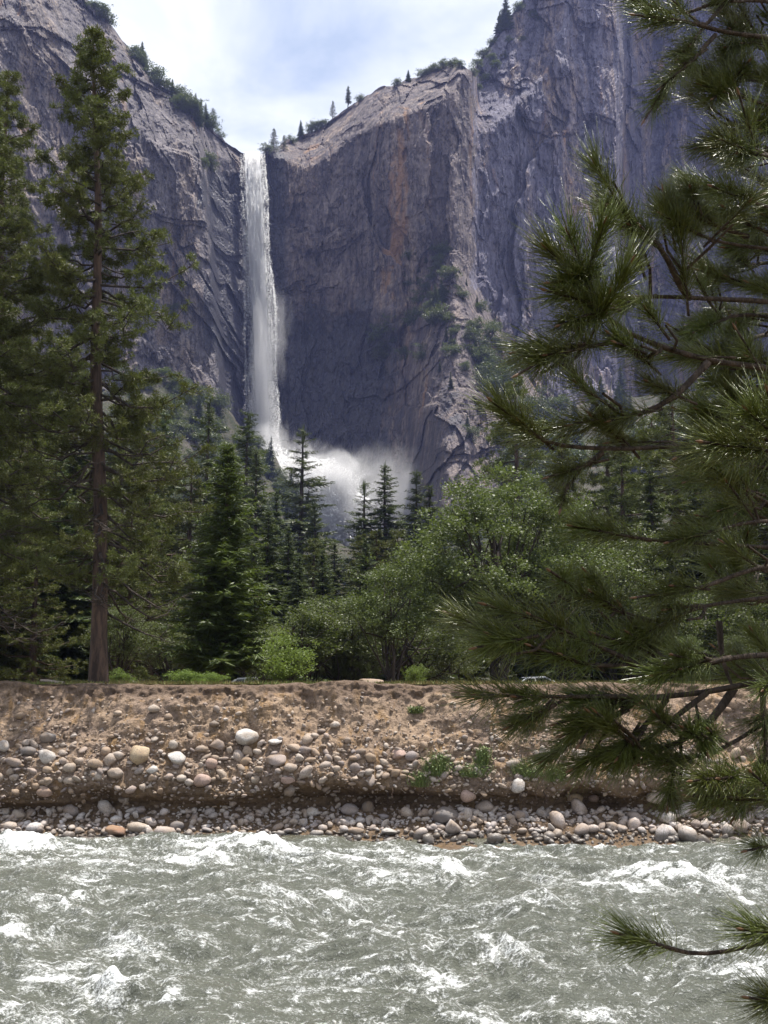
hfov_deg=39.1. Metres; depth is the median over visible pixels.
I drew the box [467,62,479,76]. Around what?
bush
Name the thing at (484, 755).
weed clump
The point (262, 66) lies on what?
sky
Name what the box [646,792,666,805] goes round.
boulder
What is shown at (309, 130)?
bush
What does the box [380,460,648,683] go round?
oak tree
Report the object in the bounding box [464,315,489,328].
bush
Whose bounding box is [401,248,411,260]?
bush
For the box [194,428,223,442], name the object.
bush
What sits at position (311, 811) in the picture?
boulder
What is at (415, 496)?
fir tree
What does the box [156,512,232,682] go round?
fir tree
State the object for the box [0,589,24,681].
fir tree
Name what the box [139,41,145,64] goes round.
fir tree
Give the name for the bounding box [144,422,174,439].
bush
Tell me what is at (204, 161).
bush
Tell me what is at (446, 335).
fir tree
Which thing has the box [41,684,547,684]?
ground
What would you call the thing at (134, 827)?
boulder
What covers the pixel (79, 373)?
pine tree
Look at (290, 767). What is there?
boulder
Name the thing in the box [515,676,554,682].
parked car
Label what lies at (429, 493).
fir tree
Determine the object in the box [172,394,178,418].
fir tree
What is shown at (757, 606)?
leafy tree
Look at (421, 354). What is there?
bush
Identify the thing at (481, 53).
bush
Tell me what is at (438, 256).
bush
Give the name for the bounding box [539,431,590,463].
bush
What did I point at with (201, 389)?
bush
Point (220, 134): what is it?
bush
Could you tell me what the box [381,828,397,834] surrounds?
boulder
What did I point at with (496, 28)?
fir tree
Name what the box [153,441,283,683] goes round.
cedar tree
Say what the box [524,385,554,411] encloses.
bush
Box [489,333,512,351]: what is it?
bush
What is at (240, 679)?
boulder
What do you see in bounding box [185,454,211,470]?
bush
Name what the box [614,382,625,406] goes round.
fir tree
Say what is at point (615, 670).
leafy tree
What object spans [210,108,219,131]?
pine tree
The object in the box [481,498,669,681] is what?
oak tree
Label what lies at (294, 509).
fir tree
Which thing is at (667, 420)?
pine tree
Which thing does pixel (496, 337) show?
bush
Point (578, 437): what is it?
fir tree
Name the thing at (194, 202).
cliff
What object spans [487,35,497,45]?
bush
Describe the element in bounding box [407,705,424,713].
weed clump
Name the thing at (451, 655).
leafy tree
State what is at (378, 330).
bush
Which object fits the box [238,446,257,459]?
bush
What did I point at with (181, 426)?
bush
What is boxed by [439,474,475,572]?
fir tree
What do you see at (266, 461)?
bush
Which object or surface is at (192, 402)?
bush
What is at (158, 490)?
pine tree
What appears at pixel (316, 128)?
bush
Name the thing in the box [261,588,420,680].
leafy tree
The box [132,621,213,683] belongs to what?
leafy tree
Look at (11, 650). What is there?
fir tree
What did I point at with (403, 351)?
bush
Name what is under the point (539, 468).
bush
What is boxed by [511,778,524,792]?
boulder
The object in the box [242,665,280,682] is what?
shrub
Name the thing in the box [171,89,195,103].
bush
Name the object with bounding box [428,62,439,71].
bush
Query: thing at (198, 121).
fir tree
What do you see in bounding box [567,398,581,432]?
fir tree
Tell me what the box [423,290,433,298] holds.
bush
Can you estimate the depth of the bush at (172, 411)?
475.89 m
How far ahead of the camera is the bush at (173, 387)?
506.18 m
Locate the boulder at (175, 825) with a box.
[170,821,183,829]
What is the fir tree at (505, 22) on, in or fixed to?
on the cliff at (367, 192)
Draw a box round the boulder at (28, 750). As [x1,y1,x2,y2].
[20,746,36,755]
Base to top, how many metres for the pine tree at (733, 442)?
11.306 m
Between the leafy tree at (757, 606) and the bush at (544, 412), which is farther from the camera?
the bush at (544, 412)
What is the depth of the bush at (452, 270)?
619.65 m
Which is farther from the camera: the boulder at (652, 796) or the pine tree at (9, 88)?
the pine tree at (9, 88)
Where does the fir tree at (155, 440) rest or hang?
on the hillside
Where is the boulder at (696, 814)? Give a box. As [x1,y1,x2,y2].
[692,809,710,818]
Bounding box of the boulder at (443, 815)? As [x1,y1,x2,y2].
[433,807,457,823]
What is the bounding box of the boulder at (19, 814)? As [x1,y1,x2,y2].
[12,809,25,818]
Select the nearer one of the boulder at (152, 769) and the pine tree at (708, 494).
the boulder at (152, 769)
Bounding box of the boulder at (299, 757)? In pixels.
[295,754,303,761]
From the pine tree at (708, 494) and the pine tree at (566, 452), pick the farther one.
the pine tree at (566, 452)
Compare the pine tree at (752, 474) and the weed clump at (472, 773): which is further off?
the pine tree at (752, 474)
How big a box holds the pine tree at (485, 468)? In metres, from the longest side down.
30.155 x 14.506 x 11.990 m
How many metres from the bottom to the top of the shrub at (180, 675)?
0.812 m
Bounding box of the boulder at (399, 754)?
[392,749,404,758]
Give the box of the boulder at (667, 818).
[661,811,675,823]
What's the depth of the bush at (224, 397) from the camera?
546.98 m
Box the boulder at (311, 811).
[306,807,317,816]
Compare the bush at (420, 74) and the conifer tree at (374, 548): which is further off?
the bush at (420, 74)
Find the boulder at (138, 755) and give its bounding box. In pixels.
[129,745,149,765]
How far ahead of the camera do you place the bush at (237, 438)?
544.22 m
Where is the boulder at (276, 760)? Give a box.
[266,755,285,765]
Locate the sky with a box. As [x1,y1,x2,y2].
[88,0,520,153]
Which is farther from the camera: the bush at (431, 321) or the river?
the bush at (431, 321)
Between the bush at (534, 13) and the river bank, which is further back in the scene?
the bush at (534, 13)
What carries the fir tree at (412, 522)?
on the hillside
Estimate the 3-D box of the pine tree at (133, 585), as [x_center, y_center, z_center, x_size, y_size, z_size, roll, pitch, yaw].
[-14.130,5.000,58.264,6.102,10.499,6.015,7,-11,-41]
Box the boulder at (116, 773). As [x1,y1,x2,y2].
[107,768,123,778]
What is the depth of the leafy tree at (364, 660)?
65.33 m
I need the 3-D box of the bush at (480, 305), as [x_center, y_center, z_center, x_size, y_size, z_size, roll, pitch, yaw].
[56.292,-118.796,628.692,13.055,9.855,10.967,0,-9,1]
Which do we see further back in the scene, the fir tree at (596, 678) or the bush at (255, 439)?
the bush at (255, 439)
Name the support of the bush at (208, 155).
on the cliff at (194, 202)
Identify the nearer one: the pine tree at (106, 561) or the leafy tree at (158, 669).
the pine tree at (106, 561)
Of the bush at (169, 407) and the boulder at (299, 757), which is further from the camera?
the bush at (169, 407)
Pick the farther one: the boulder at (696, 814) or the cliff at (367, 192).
the cliff at (367, 192)
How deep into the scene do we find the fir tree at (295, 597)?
71.76 m
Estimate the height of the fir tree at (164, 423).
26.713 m
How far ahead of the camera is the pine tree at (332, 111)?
764.79 m
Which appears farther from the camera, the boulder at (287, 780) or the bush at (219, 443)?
the bush at (219, 443)
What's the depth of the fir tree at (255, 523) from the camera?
121.37 m
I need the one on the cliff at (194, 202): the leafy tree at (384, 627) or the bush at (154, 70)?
the bush at (154, 70)
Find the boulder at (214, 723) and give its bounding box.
[209,720,219,726]
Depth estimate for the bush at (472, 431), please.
521.85 m
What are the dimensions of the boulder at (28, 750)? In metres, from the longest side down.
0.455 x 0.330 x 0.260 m
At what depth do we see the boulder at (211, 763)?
29.45 m
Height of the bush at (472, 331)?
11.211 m
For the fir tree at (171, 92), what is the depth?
640.64 m
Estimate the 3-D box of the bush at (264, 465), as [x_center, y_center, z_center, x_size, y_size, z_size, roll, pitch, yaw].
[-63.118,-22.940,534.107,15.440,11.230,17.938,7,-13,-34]
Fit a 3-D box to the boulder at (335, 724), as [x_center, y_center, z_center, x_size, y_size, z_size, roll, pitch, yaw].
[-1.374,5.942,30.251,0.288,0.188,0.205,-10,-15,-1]
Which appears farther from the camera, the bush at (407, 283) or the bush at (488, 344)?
the bush at (407, 283)
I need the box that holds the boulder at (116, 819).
[110,815,121,822]
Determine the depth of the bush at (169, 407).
479.89 m
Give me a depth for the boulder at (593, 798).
30.02 m
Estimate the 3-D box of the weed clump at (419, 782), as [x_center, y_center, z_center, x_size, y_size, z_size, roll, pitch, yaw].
[1.104,7.192,29.262,1.149,0.522,0.561,0,-9,0]
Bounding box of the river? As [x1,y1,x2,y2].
[0,829,767,1023]
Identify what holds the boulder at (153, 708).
on the river bank
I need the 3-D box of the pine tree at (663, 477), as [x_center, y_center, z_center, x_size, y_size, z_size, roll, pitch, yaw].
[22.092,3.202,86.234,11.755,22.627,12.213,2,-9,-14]
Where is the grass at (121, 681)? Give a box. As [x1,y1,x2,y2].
[1,678,734,684]
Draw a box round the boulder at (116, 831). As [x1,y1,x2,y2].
[105,825,125,836]
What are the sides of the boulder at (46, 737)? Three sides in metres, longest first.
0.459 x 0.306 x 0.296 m
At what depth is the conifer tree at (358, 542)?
104.04 m
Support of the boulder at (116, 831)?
on the shore
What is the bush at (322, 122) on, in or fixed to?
on the cliff at (367, 192)
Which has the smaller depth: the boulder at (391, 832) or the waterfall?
the boulder at (391, 832)
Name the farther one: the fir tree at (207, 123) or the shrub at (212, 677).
the fir tree at (207, 123)
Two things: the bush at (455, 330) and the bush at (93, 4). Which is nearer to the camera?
the bush at (455, 330)
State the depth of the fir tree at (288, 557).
87.98 m
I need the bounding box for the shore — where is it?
[0,798,767,849]
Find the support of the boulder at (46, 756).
on the river bank
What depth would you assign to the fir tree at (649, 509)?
70.36 m
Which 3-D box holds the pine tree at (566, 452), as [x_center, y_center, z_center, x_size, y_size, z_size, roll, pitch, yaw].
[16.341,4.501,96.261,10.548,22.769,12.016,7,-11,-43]
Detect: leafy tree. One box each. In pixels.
[72,599,167,679]
[110,603,189,678]
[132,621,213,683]
[153,616,196,678]
[233,624,287,679]
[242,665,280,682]
[247,604,364,682]
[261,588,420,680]
[297,630,340,681]
[322,613,426,678]
[324,554,448,682]
[324,643,385,680]
[357,605,480,682]
[415,638,481,681]
[577,562,676,682]
[585,603,717,681]
[609,579,735,679]
[636,586,767,682]
[642,631,711,681]
[676,583,767,679]
[694,590,767,674]
[712,631,767,681]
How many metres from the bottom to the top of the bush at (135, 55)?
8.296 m
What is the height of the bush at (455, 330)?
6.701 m
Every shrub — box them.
[109,667,139,681]
[162,669,208,683]
[198,671,233,682]
[253,628,321,682]
[400,663,431,682]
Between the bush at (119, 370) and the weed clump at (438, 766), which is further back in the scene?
the bush at (119, 370)
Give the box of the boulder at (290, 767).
[284,763,297,771]
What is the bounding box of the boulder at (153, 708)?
[148,704,159,711]
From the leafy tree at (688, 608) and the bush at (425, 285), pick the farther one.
the bush at (425, 285)
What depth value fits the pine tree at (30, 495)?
63.02 m
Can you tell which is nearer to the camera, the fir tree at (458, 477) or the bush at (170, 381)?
the fir tree at (458, 477)
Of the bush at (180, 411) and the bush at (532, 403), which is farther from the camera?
the bush at (532, 403)
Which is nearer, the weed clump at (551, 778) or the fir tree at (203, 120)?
the weed clump at (551, 778)
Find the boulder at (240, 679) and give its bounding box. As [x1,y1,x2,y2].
[232,677,252,682]
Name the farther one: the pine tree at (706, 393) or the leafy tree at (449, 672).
the pine tree at (706, 393)
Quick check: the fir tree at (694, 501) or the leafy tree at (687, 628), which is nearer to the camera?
the leafy tree at (687, 628)
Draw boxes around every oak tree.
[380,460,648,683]
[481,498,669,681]
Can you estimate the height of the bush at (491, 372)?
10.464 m
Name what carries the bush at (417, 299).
on the cliff at (367, 192)
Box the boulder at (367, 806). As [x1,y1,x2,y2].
[362,801,373,811]
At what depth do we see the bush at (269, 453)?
565.22 m
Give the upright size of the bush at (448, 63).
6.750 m
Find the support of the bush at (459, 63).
on the cliff at (367, 192)
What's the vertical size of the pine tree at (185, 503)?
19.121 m
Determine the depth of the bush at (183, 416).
479.04 m
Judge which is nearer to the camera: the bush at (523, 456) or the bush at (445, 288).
the bush at (523, 456)
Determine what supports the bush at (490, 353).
on the cliff at (367, 192)
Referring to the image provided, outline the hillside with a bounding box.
[13,370,759,679]
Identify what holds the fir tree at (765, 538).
on the ground at (274, 684)
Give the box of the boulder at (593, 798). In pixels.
[588,795,598,801]
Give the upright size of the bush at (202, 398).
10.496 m
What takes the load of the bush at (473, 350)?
on the cliff at (367, 192)
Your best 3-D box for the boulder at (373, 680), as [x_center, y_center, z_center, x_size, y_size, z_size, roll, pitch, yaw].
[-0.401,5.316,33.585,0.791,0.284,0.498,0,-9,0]
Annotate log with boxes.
[40,679,64,683]
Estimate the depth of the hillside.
523.01 m
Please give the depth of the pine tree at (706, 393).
90.08 m
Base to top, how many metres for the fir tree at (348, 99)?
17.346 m
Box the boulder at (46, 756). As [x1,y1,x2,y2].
[39,749,55,763]
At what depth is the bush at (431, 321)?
602.29 m
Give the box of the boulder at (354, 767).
[349,763,360,771]
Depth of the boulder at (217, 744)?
29.90 m
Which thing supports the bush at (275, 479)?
on the hillside
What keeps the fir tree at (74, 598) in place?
on the ground at (274, 684)
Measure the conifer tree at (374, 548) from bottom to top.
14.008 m
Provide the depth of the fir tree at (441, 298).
615.92 m
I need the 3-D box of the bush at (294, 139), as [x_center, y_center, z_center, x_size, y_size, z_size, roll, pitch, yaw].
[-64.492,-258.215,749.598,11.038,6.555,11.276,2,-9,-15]
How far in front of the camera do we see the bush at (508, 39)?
767.17 m
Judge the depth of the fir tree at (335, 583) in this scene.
97.75 m
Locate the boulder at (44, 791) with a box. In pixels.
[36,786,52,796]
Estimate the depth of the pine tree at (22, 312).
73.47 m
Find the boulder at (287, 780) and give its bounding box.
[281,777,294,783]
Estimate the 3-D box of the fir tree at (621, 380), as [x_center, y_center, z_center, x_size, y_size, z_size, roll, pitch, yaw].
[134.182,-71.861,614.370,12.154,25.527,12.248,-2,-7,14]
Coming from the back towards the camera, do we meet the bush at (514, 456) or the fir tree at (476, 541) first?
the bush at (514, 456)
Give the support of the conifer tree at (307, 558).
on the ground at (274, 684)
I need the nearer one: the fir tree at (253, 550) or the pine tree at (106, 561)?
the pine tree at (106, 561)
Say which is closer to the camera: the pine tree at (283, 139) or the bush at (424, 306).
the bush at (424, 306)
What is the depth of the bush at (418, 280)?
644.81 m
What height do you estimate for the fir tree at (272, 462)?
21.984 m
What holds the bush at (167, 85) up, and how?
on the cliff at (194, 202)
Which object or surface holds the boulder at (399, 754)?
on the river bank
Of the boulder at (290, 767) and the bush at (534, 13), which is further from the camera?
the bush at (534, 13)
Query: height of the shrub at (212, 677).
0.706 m
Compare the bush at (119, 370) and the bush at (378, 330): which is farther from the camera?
the bush at (378, 330)
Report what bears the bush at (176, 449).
on the hillside
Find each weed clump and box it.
[404,768,439,787]
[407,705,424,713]
[420,749,465,776]
[452,762,495,777]
[470,744,495,765]
[506,757,549,777]
[542,763,567,781]
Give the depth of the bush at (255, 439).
564.68 m
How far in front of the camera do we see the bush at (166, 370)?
511.83 m
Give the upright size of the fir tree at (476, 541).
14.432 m
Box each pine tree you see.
[0,23,216,682]
[0,68,88,642]
[0,98,83,621]
[0,303,92,584]
[0,413,74,668]
[0,435,88,668]
[4,345,82,603]
[25,335,118,569]
[37,466,153,680]
[72,511,184,682]
[77,404,199,621]
[91,493,195,681]
[108,395,193,680]
[140,459,220,634]
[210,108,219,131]
[268,128,281,152]
[280,135,288,150]
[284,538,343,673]
[329,101,336,118]
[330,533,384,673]
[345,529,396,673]
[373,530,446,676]
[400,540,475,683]
[425,0,767,1023]
[471,375,572,674]
[512,437,588,664]
[552,401,646,579]
[588,451,683,657]
[605,415,691,580]
[606,396,759,610]
[647,381,757,572]
[673,370,767,578]
[684,484,767,656]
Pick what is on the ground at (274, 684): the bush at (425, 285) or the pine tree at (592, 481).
the pine tree at (592, 481)
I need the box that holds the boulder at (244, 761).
[240,757,252,765]
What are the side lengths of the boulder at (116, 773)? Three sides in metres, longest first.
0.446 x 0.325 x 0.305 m
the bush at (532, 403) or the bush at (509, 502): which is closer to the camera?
the bush at (509, 502)
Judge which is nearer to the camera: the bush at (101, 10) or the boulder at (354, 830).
the boulder at (354, 830)
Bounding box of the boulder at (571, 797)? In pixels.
[567,793,582,801]
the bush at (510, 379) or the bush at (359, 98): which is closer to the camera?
the bush at (510, 379)
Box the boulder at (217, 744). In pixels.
[208,739,224,750]
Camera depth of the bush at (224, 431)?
523.12 m
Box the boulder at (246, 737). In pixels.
[235,729,258,744]
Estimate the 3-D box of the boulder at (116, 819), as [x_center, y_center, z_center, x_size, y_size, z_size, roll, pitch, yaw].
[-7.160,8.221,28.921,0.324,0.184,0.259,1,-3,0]
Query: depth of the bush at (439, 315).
598.84 m
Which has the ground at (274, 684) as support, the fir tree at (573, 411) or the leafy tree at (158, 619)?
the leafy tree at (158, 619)
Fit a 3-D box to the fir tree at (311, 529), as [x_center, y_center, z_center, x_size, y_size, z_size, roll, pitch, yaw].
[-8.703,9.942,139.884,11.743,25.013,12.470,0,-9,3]
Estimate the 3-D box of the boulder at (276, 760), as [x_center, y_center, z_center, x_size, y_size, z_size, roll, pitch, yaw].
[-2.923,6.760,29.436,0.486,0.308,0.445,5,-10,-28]
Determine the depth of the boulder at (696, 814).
28.99 m
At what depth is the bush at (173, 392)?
505.55 m
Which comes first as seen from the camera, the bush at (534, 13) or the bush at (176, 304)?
the bush at (176, 304)
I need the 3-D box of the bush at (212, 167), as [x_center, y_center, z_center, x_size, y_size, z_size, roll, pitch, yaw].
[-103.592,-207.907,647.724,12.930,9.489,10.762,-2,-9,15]
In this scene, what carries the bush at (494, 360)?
on the cliff at (367, 192)
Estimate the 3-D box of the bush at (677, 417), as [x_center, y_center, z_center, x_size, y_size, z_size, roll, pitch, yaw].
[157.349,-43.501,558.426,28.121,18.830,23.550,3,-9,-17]
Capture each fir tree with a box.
[0,475,59,682]
[0,512,88,681]
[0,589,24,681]
[13,454,114,681]
[35,374,129,649]
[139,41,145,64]
[143,410,198,681]
[149,423,161,452]
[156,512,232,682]
[169,79,175,95]
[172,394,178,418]
[181,395,226,588]
[191,392,205,432]
[193,108,203,127]
[195,489,251,569]
[200,100,205,122]
[204,104,211,128]
[210,539,280,681]
[216,409,274,557]
[239,445,283,582]
[246,508,291,681]
[254,485,297,607]
[264,437,277,477]
[271,425,341,602]
[271,526,315,675]
[272,554,331,681]
[282,488,288,511]
[290,494,298,526]
[290,496,343,604]
[297,120,304,137]
[304,548,350,681]
[317,541,355,679]
[331,481,395,602]
[343,537,395,681]
[345,86,351,107]
[347,461,413,681]
[384,523,463,683]
[389,468,444,610]
[389,483,474,678]
[404,70,411,81]
[407,508,420,537]
[430,283,440,310]
[438,278,447,302]
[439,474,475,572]
[443,326,448,340]
[446,529,499,682]
[447,372,453,388]
[469,529,488,557]
[493,11,501,33]
[495,0,514,33]
[498,488,575,680]
[539,502,640,681]
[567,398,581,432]
[574,428,586,457]
[593,374,608,405]
[612,364,629,405]
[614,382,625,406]
[615,389,619,411]
[618,466,721,682]
[626,392,636,426]
[666,467,740,681]
[725,482,767,682]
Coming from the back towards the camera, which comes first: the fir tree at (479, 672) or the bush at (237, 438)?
the bush at (237, 438)
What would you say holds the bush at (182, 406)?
on the hillside
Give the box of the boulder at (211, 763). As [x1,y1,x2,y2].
[205,758,217,768]
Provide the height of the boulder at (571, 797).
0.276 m
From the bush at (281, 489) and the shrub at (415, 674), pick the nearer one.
the shrub at (415, 674)
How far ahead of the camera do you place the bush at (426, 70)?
713.17 m
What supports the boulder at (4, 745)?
on the river bank
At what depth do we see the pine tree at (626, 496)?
76.30 m
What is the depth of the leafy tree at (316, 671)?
57.35 m
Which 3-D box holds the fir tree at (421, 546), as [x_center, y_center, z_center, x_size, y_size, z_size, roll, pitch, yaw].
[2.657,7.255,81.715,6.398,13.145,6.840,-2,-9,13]
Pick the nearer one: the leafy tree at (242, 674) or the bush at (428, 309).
the leafy tree at (242, 674)
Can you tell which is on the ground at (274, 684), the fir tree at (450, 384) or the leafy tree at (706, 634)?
the leafy tree at (706, 634)
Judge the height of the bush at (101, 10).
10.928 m
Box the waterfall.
[239,151,393,545]
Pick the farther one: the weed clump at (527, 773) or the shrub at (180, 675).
the shrub at (180, 675)
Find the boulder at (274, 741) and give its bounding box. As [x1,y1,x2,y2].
[268,739,281,744]
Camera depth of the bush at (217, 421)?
515.60 m
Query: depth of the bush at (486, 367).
561.81 m
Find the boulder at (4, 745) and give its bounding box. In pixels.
[0,740,8,751]
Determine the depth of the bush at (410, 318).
629.58 m
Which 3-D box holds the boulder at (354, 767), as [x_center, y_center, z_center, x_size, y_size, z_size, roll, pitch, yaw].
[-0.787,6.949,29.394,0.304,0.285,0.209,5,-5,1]
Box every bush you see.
[84,0,103,11]
[86,0,110,17]
[96,2,117,27]
[106,364,140,383]
[124,45,144,53]
[129,50,149,63]
[136,59,167,77]
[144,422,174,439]
[149,72,168,88]
[149,366,172,380]
[156,401,182,418]
[158,78,174,91]
[160,438,186,457]
[161,393,188,412]
[163,397,182,414]
[163,419,189,440]
[164,371,191,388]
[164,377,179,388]
[164,391,188,403]
[165,301,180,310]
[166,84,190,94]
[166,94,191,112]
[166,384,192,400]
[168,412,189,431]
[170,385,194,400]
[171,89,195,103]
[175,92,208,112]
[176,403,186,415]
[177,486,192,498]
[178,413,194,429]
[180,102,204,117]
[181,423,213,443]
[182,393,197,406]
[184,449,198,460]
[185,408,200,423]
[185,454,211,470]
[191,385,209,405]
[192,384,214,403]
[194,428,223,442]
[200,157,210,170]
[202,387,217,399]
[202,412,225,426]
[204,148,218,165]
[204,387,231,405]
[206,112,222,130]
[208,157,219,172]
[209,443,223,462]
[210,436,232,452]
[211,397,235,418]
[213,421,231,434]
[214,127,227,138]
[231,432,249,442]
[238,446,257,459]
[244,430,262,444]
[254,453,271,475]
[256,435,268,446]
[257,448,273,463]
[258,142,272,152]
[260,495,285,510]
[261,447,278,458]
[270,476,282,484]
[271,478,291,494]
[272,466,285,478]
[278,492,298,511]
[285,135,297,143]
[286,485,306,500]
[304,122,316,132]
[305,118,322,131]
[315,118,330,128]
[353,93,364,101]
[366,324,381,344]
[372,312,397,336]
[391,78,403,85]
[391,345,407,360]
[395,306,421,325]
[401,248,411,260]
[403,278,413,285]
[406,289,428,304]
[409,343,426,361]
[414,275,423,284]
[415,68,428,77]
[419,280,430,292]
[419,301,426,313]
[421,66,433,74]
[421,301,439,323]
[421,302,454,325]
[422,267,441,280]
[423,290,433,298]
[425,308,445,326]
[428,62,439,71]
[430,253,445,264]
[432,239,452,253]
[432,260,442,269]
[434,286,450,295]
[435,58,449,70]
[436,264,449,276]
[441,264,462,283]
[442,341,464,356]
[444,57,458,67]
[448,284,472,298]
[448,323,460,334]
[451,59,465,68]
[457,360,470,370]
[461,325,482,342]
[461,336,489,360]
[461,423,482,443]
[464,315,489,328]
[464,320,479,329]
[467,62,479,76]
[468,348,490,365]
[472,56,483,67]
[472,359,512,384]
[473,344,499,362]
[474,46,493,59]
[475,299,491,312]
[476,369,506,389]
[476,475,531,518]
[477,354,514,374]
[477,367,507,380]
[478,340,494,349]
[479,73,492,81]
[482,324,504,337]
[484,53,497,61]
[485,318,502,332]
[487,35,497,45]
[488,59,501,68]
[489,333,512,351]
[490,448,514,469]
[491,336,502,345]
[494,445,531,469]
[496,435,553,477]
[498,347,523,371]
[503,370,529,389]
[504,35,511,42]
[511,0,525,13]
[513,398,546,417]
[519,459,565,488]
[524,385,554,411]
[527,10,537,18]
[529,403,563,426]
[535,409,557,426]
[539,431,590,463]
[541,392,572,416]
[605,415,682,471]
[674,414,687,438]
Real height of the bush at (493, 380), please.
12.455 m
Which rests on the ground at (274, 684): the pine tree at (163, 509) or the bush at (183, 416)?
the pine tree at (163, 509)
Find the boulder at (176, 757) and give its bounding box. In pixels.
[168,751,185,763]
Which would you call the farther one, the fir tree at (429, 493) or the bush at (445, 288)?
the bush at (445, 288)
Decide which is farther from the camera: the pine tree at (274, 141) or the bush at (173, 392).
the pine tree at (274, 141)
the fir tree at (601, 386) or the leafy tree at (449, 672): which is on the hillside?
the fir tree at (601, 386)
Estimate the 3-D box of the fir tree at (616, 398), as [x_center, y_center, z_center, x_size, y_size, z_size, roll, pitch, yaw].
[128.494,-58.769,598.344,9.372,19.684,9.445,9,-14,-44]
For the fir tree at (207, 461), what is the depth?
128.16 m
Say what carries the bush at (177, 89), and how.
on the cliff at (194, 202)
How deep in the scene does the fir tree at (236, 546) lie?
85.08 m
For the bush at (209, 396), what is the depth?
539.11 m
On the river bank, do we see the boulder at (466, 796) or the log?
the boulder at (466, 796)
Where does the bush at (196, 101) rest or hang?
on the cliff at (194, 202)
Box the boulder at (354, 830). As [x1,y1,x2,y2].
[347,827,363,834]
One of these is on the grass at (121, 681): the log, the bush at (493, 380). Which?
the log
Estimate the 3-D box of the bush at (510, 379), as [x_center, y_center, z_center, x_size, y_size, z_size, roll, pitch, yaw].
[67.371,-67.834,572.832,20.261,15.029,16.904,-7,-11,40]
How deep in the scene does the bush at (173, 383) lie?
509.24 m
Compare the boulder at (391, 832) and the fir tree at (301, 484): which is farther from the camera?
the fir tree at (301, 484)
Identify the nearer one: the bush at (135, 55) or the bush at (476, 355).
the bush at (476, 355)
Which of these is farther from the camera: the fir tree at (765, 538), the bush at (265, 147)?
the bush at (265, 147)
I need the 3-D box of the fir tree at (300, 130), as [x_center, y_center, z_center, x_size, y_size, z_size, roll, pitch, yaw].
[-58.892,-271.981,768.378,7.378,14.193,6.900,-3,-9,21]
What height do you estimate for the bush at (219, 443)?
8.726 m
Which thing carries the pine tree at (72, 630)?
on the ground at (274, 684)
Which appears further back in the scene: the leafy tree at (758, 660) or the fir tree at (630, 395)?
the fir tree at (630, 395)
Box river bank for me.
[0,680,767,815]
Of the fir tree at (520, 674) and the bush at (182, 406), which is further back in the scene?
the bush at (182, 406)
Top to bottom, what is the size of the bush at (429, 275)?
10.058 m
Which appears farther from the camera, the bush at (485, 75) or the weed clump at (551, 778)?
the bush at (485, 75)
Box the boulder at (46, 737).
[40,732,55,742]
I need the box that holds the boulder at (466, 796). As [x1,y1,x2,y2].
[460,790,475,802]
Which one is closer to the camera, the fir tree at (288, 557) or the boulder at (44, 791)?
the boulder at (44, 791)
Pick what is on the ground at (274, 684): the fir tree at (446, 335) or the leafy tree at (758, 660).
the leafy tree at (758, 660)
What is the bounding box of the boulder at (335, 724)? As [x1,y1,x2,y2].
[330,721,339,727]
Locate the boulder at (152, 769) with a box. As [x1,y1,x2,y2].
[146,765,157,773]
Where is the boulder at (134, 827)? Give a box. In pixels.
[127,822,148,832]
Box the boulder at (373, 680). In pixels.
[360,679,383,683]
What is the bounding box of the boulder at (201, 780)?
[193,774,210,786]
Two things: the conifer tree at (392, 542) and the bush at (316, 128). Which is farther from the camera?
the bush at (316, 128)
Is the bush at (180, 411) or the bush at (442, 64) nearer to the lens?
the bush at (180, 411)
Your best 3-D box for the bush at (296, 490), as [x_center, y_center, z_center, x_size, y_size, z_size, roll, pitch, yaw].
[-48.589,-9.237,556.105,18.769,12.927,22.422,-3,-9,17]
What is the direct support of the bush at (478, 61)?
on the cliff at (367, 192)
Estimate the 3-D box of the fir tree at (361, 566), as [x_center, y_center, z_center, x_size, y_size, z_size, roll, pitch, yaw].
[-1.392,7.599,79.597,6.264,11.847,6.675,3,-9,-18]
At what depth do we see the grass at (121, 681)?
32.30 m
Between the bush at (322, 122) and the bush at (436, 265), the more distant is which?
the bush at (322, 122)
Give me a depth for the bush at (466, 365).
565.31 m
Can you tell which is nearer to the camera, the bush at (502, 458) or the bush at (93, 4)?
the bush at (502, 458)
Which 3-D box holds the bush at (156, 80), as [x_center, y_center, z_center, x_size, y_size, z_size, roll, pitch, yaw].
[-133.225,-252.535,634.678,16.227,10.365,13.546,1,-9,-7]
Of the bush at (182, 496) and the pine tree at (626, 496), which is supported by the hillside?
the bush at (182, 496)
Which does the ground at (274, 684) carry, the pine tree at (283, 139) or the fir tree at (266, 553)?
the fir tree at (266, 553)
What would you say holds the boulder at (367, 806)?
on the shore
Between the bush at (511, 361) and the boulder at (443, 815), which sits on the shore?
the boulder at (443, 815)
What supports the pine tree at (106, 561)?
on the ground at (274, 684)
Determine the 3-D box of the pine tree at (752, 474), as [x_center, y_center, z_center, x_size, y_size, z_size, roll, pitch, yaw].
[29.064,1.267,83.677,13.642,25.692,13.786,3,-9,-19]
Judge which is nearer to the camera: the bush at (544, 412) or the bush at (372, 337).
the bush at (544, 412)
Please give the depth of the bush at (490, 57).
761.79 m
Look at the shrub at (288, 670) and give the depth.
37.37 m
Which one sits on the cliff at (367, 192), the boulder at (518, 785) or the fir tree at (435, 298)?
the fir tree at (435, 298)
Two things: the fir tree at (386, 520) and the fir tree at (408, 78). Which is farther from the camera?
the fir tree at (408, 78)
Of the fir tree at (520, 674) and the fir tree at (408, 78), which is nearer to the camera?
the fir tree at (520, 674)
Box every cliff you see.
[0,0,245,429]
[233,0,767,546]
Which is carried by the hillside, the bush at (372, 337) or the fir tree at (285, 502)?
the fir tree at (285, 502)
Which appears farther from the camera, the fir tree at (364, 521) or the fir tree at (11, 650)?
the fir tree at (364, 521)

